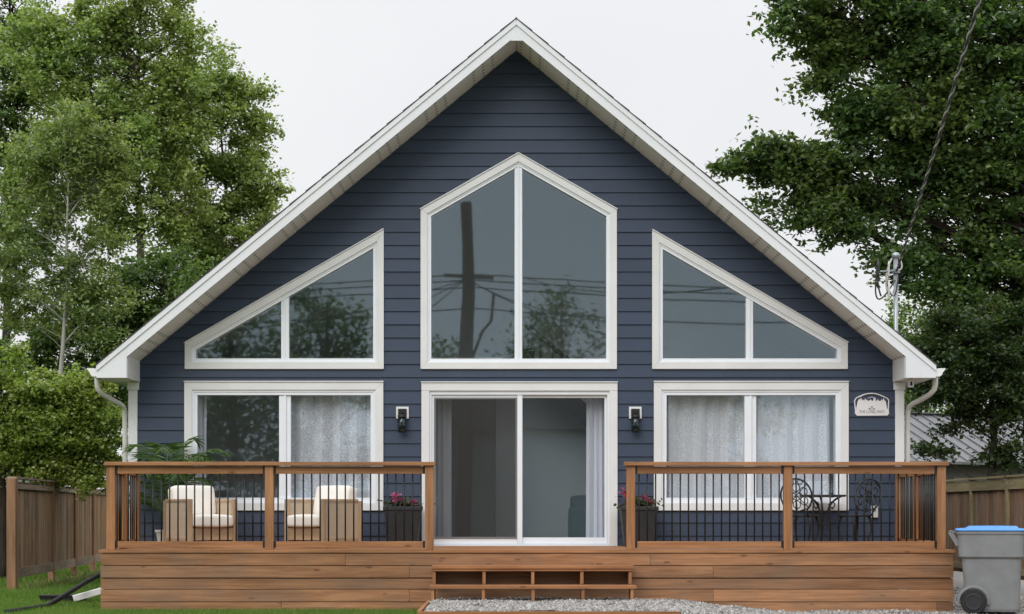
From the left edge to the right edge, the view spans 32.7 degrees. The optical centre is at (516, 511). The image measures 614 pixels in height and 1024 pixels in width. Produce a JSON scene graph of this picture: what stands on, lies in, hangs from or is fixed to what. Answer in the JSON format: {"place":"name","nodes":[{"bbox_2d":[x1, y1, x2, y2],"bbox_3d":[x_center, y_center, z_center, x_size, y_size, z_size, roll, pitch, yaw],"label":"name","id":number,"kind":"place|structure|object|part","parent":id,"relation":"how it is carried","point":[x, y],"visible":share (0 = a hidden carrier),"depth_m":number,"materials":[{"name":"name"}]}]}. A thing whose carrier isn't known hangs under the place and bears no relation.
{"place":"outdoors","nodes":[
{"label":"outdoors","id":0,"kind":"place"},
{"bbox_2d":[451,399,495,536],"bbox_3d":[-0.660,-0.620,25.589,0.720,2.200,0.422,0,0,0],"label":"curtain","id":1,"kind":"object","parent":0,"point":[473,470],"visible":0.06,"depth_m":25.38,"materials":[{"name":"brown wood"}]},
{"bbox_3d":[-0.840,-0.620,25.389,0.340,2.080,0.021,0,0,0],"label":"door","id":2,"kind":"part","parent":1,"relation":"part of","materials":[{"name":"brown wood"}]},
{"bbox_3d":[-0.480,-0.620,25.389,0.340,2.080,0.021,0,0,0],"label":"door","id":3,"kind":"part","parent":1,"relation":"part of","materials":[{"name":"grey fabric"}]},
{"bbox_2d":[0,0,1016,489],"label":"sky","id":4,"kind":"structure","parent":0,"point":[691,71],"materials":[{"name":"white"}]},
{"bbox_2d":[568,495,585,536],"bbox_3d":[1.170,0.120,25.100,0.840,0.722,0.800,0,0,0],"label":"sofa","id":5,"kind":"object","parent":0,"point":[577,518],"visible":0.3,"depth_m":24.71,"materials":[{"name":"grey fabric"}]},
{"bbox_2d":[424,586,1023,613],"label":"gravel","id":6,"kind":"structure","parent":0,"point":[542,603],"depth_m":19.84,"materials":[{"name":"grey gravel"}]},
{"bbox_2d":[429,565,636,600],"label":"deck steps","id":7,"kind":"structure","parent":6,"relation":"on","point":[581,582],"depth_m":21.04,"materials":[{"name":"brown wood"}]},
{"bbox_2d":[904,412,1023,483],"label":"neighbour house","id":8,"kind":"structure","parent":0,"point":[920,426],"depth_m":41.67,"materials":[{"name":"grey metal"}]},
{"bbox_2d":[953,478,986,481],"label":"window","id":9,"kind":"structure","parent":8,"relation":"in","point":[953,478],"depth_m":40.87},
{"label":"ground","id":10,"kind":"structure","parent":0,"visible":0},
{"bbox_2d":[0,0,96,346],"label":"broadleaf tree","id":11,"kind":"object","parent":10,"relation":"on","point":[12,102],"visible":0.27,"depth_m":51.61,"materials":[{"name":"green plant"}]},
{"bbox_2d":[0,567,98,590],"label":"soil strip","id":12,"kind":"object","parent":10,"relation":"on","point":[59,581],"depth_m":31.44,"materials":[{"name":"brown soil"}]},
{"bbox_2d":[7,476,105,589],"bbox_3d":[-8.578,0.377,34.990,0.152,1.846,16.207,0,0,-6],"label":"wooden fence","id":13,"kind":"object","parent":12,"relation":"on","point":[49,531],"visible":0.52,"depth_m":30.46,"materials":[{"name":"brown wood"}]},
{"bbox_2d":[0,340,127,579],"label":"tree","id":14,"kind":"object","parent":10,"relation":"on","point":[74,451],"visible":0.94,"depth_m":30.62,"materials":[{"name":"green plant"}]},
{"bbox_2d":[0,93,152,426],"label":"aspen tree","id":15,"kind":"object","parent":10,"relation":"on","point":[65,158],"visible":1,"depth_m":39.81,"materials":[{"name":"green plant"}]},
{"bbox_2d":[0,232,223,437],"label":"broadleaf tree","id":16,"kind":"object","parent":10,"relation":"on","point":[140,274],"visible":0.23,"depth_m":42.91,"materials":[{"name":"green plant"}]},
{"bbox_2d":[0,0,248,330],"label":"poplar tree","id":17,"kind":"object","parent":10,"relation":"on","point":[50,62],"visible":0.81,"depth_m":45.66,"materials":[{"name":"green plant"}]},
{"bbox_2d":[0,561,417,613],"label":"grass","id":18,"kind":"structure","parent":10,"relation":"on","point":[26,596],"depth_m":21.66,"materials":[{"name":"green plant"}]},
{"bbox_2d":[3,572,99,613],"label":"drain pipe","id":19,"kind":"object","parent":18,"relation":"on","point":[72,590],"visible":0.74,"depth_m":22.20,"materials":[{"name":"black plastic"}]},
{"bbox_2d":[38,594,86,602],"bbox_3d":[-5.990,1.147,23.080,0.580,0.095,0.300,0,0,0],"label":"splash tray","id":20,"kind":"object","parent":18,"relation":"on","point":[48,597],"visible":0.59,"depth_m":22.94,"materials":[{"name":"black plastic"}]},
{"bbox_2d":[73,587,101,601],"bbox_3d":[-5.595,1.077,22.940,0.465,0.202,0.100,0,0,-16],"label":"downspout extension","id":21,"kind":"object","parent":18,"relation":"on","point":[87,594],"visible":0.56,"depth_m":22.88,"materials":[{"name":"white metal"}]},
{"bbox_2d":[144,39,295,286],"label":"poplar tree","id":22,"kind":"object","parent":10,"relation":"on","point":[242,169],"visible":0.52,"depth_m":47.63,"materials":[{"name":"green plant"}]},
{"bbox_2d":[87,17,945,601],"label":"house","id":23,"kind":"structure","parent":10,"relation":"on","point":[617,253],"depth_m":23.49,"materials":[{"name":"blue wood"}]},
{"bbox_2d":[200,396,206,485],"bbox_3d":[-4.298,-0.862,23.762,0.160,1.540,0.074,0,0,8],"label":"curtain","id":24,"kind":"object","parent":23,"relation":"attached to","point":[203,413],"visible":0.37,"depth_m":23.76,"materials":[{"name":"fabric"}]},
{"bbox_2d":[184,381,383,510],"bbox_3d":[-3.126,-0.888,23.543,2.686,1.744,0.209,0,0,0],"label":"window","id":25,"kind":"structure","parent":23,"relation":"in","point":[193,390],"depth_m":23.47,"materials":[{"name":"white plastic"}]},
{"bbox_2d":[184,228,383,368],"bbox_3d":[-3.125,-2.866,23.543,2.689,1.894,0.209,0,0,0],"label":"window","id":26,"kind":"structure","parent":23,"relation":"in","point":[374,242],"depth_m":23.45,"materials":[{"name":"white plastic"}]},
{"bbox_2d":[292,396,370,497],"bbox_3d":[-2.449,-0.862,23.735,1.246,1.540,0.146,0,0,0],"label":"curtain","id":27,"kind":"object","parent":23,"relation":"attached to","point":[331,428],"visible":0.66,"depth_m":23.74,"materials":[{"name":"grey fabric"}]},
{"bbox_2d":[396,407,408,432],"bbox_3d":[-1.531,-1.238,23.405,0.170,0.352,0.160,0,0,0],"label":"wall lantern","id":28,"kind":"object","parent":23,"relation":"attached to","point":[402,415],"depth_m":23.36,"materials":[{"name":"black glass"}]},
{"bbox_2d":[436,399,451,536],"bbox_3d":[-1.046,-0.570,23.799,0.325,2.079,0.085,0,0,0],"label":"curtain","id":29,"kind":"object","parent":23,"relation":"attached to","point":[443,460],"visible":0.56,"depth_m":23.80,"materials":[{"name":"fabric"}]},
{"bbox_2d":[420,153,617,368],"bbox_3d":[0.033,-3.375,23.543,2.661,2.911,0.209,0,0,0],"label":"window","id":30,"kind":"structure","parent":23,"relation":"in","point":[518,162],"depth_m":23.45,"materials":[{"name":"white plastic"}]},
{"bbox_2d":[421,381,617,545],"bbox_3d":[0.043,-0.637,23.542,2.650,2.229,0.214,0,0,0],"label":"patio door","id":31,"kind":"structure","parent":23,"relation":"in","point":[431,391],"depth_m":23.48,"materials":[{"name":"white plastic"}]},
{"bbox_2d":[586,398,603,536],"bbox_3d":[1.115,-0.570,23.799,0.334,2.079,0.085,0,0,0],"label":"curtain","id":32,"kind":"object","parent":23,"relation":"attached to","point":[594,467],"visible":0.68,"depth_m":23.80,"materials":[{"name":"fabric"}]},
{"bbox_2d":[629,407,641,432],"bbox_3d":[1.601,-1.238,23.405,0.170,0.352,0.160,0,0,0],"label":"wall lantern","id":33,"kind":"object","parent":23,"relation":"attached to","point":[635,415],"depth_m":23.38,"materials":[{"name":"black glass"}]},
{"bbox_2d":[667,396,743,497],"bbox_3d":[2.551,-0.862,23.735,1.200,1.540,0.144,0,0,0],"label":"curtain","id":34,"kind":"object","parent":23,"relation":"attached to","point":[705,428],"visible":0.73,"depth_m":23.73,"materials":[{"name":"white fabric"}]},
{"bbox_2d":[652,229,848,368],"bbox_3d":[3.148,-2.861,23.543,2.643,1.882,0.209,0,0,0],"label":"window","id":35,"kind":"structure","parent":23,"relation":"in","point":[661,243],"depth_m":23.45,"materials":[{"name":"white plastic"}]},
{"bbox_2d":[653,381,848,510],"bbox_3d":[3.161,-0.888,23.543,2.629,1.744,0.209,0,0,0],"label":"window","id":36,"kind":"structure","parent":23,"relation":"in","point":[839,390],"depth_m":23.45,"materials":[{"name":"white plastic"}]},
{"bbox_2d":[756,396,829,497],"bbox_3d":[3.713,-0.862,23.735,1.122,1.540,0.144,0,0,0],"label":"curtain","id":37,"kind":"object","parent":23,"relation":"attached to","point":[792,428],"visible":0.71,"depth_m":23.73,"materials":[{"name":"white fabric"}]},
{"bbox_2d":[854,393,888,415],"bbox_3d":[4.781,-1.447,23.472,0.475,0.309,0.016,0,0,0],"label":"house sign","id":38,"kind":"object","parent":23,"relation":"attached to","point":[865,407],"visible":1,"depth_m":23.47,"materials":[{"name":"white metal"}]},
{"bbox_2d":[871,506,877,517],"bbox_3d":[4.816,-0.002,23.451,0.090,0.165,0.075,0,0,0],"label":"outlet cover","id":39,"kind":"object","parent":23,"relation":"attached to","point":[875,514],"visible":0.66,"depth_m":23.42,"materials":[{"name":"grey plastic"}]},
{"bbox_2d":[875,252,902,331],"bbox_3d":[5.222,-2.223,24.453,0.384,2.845,0.135,0,0,-21],"label":"service mast","id":40,"kind":"object","parent":23,"relation":"attached to","point":[895,256],"visible":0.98,"depth_m":24.45,"materials":[{"name":"metal"}]},
{"bbox_2d":[896,0,980,271],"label":"service wire","id":41,"kind":"object","parent":40,"relation":"attached to","point":[975,12],"visible":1,"depth_m":17.24,"materials":[{"name":"metal"}]},
{"bbox_2d":[908,379,913,387],"bbox_3d":[5.220,-1.698,23.078,0.070,0.106,0.064,0,0,0],"label":"eave camera","id":42,"kind":"object","parent":23,"relation":"attached to","point":[910,383],"visible":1,"depth_m":23.05,"materials":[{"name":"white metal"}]},
{"bbox_2d":[99,546,954,611],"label":"wooden deck","id":43,"kind":"structure","parent":10,"relation":"on","point":[923,577],"depth_m":21.07,"materials":[{"name":"brown stained cedar wood"}]},
{"bbox_2d":[122,435,231,540],"bbox_3d":[-4.503,-0.274,22.976,1.541,1.465,1.118,0,0,0],"label":"potted palm","id":44,"kind":"object","parent":43,"relation":"on","point":[176,448],"visible":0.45,"depth_m":22.87,"materials":[{"name":"green plant"}]},
{"bbox_2d":[163,485,234,540],"bbox_3d":[-4.028,0.060,22.284,0.690,0.798,0.740,0,0,-38],"label":"armchair","id":45,"kind":"object","parent":43,"relation":"on","point":[198,514],"visible":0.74,"depth_m":22.18,"materials":[{"name":"brown wood"}]},
{"bbox_2d":[104,462,435,549],"bbox_3d":[-2.978,-0.073,21.810,3.998,1.062,1.500,0,0,0],"label":"deck railing","id":46,"kind":"object","parent":43,"relation":"on","point":[118,474],"visible":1,"depth_m":21.12,"materials":[{"name":"brown wood"}]},
{"bbox_2d":[284,485,360,540],"bbox_3d":[-2.482,0.060,22.284,0.690,0.798,0.740,0,0,38],"label":"armchair","id":47,"kind":"object","parent":43,"relation":"on","point":[324,516],"visible":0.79,"depth_m":22.16,"materials":[{"name":"brown wood"}]},
{"bbox_2d":[377,491,435,540],"bbox_3d":[-1.460,0.093,23.140,0.806,0.732,0.652,0,0,0],"label":"flower planter","id":48,"kind":"object","parent":43,"relation":"on","point":[408,520],"visible":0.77,"depth_m":22.92,"materials":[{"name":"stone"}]},
{"bbox_2d":[613,487,662,546],"bbox_3d":[1.629,0.069,23.100,0.681,0.781,0.663,0,0,0],"label":"flower planter","id":49,"kind":"object","parent":43,"relation":"on","point":[643,520],"visible":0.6,"depth_m":22.93,"materials":[{"name":"plastic"}]},
{"bbox_2d":[624,462,948,549],"bbox_3d":[3.265,-0.073,22.263,3.923,1.062,2.406,0,0,0],"label":"deck railing","id":50,"kind":"object","parent":43,"relation":"on","point":[919,475],"visible":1,"depth_m":21.12,"materials":[{"name":"brown wood"}]},
{"bbox_2d":[780,478,819,540],"bbox_3d":[3.677,0.020,22.461,0.442,0.907,0.496,0,0,30],"label":"bistro chair","id":51,"kind":"object","parent":43,"relation":"on","point":[808,515],"visible":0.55,"depth_m":22.29,"materials":[{"name":"black metal"}]},
{"bbox_2d":[801,495,845,540],"bbox_3d":[4.060,0.121,23.070,0.600,0.696,0.597,0,0,0],"label":"bistro table","id":52,"kind":"object","parent":43,"relation":"on","point":[818,507],"visible":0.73,"depth_m":23.01,"materials":[{"name":"black metal"}]},
{"bbox_2d":[837,478,879,540],"bbox_3d":[4.393,0.020,22.461,0.442,0.907,0.496,0,0,-30],"label":"bistro chair","id":53,"kind":"object","parent":43,"relation":"on","point":[866,508],"visible":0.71,"depth_m":22.32,"materials":[{"name":"black metal"}]},
{"bbox_2d":[417,598,679,613],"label":"timber edging","id":54,"kind":"object","parent":10,"relation":"on","point":[421,609],"visible":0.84,"depth_m":18.28,"materials":[{"name":"brown wood"}]},
{"bbox_2d":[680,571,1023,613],"bbox_3d":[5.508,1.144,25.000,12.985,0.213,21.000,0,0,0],"label":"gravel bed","id":55,"kind":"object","parent":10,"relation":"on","point":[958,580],"visible":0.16,"depth_m":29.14,"materials":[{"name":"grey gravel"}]},
{"bbox_2d":[948,526,1023,613],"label":"wheeled bin","id":56,"kind":"object","parent":55,"relation":"on","point":[991,557],"visible":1,"depth_m":20.20,"materials":[{"name":"grey plastic"}]},
{"bbox_2d":[705,0,1023,438],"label":"maple tree","id":57,"kind":"object","parent":10,"relation":"on","point":[829,197],"visible":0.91,"depth_m":38.47,"materials":[{"name":"green plant"}]},
{"bbox_2d":[881,280,988,412],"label":"bright tree","id":58,"kind":"object","parent":10,"relation":"on","point":[904,318],"visible":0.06,"depth_m":62.16,"materials":[{"name":"green plant"}]},
{"bbox_2d":[898,286,1023,479],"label":"dark tree","id":59,"kind":"object","parent":10,"relation":"on","point":[976,347],"visible":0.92,"depth_m":33.65,"materials":[{"name":"green plant"}]},
{"bbox_2d":[933,474,1023,579],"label":"wooden fence","id":60,"kind":"object","parent":10,"relation":"on","point":[975,502],"visible":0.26,"depth_m":26.60,"materials":[{"name":"brown wood"}]}
]}

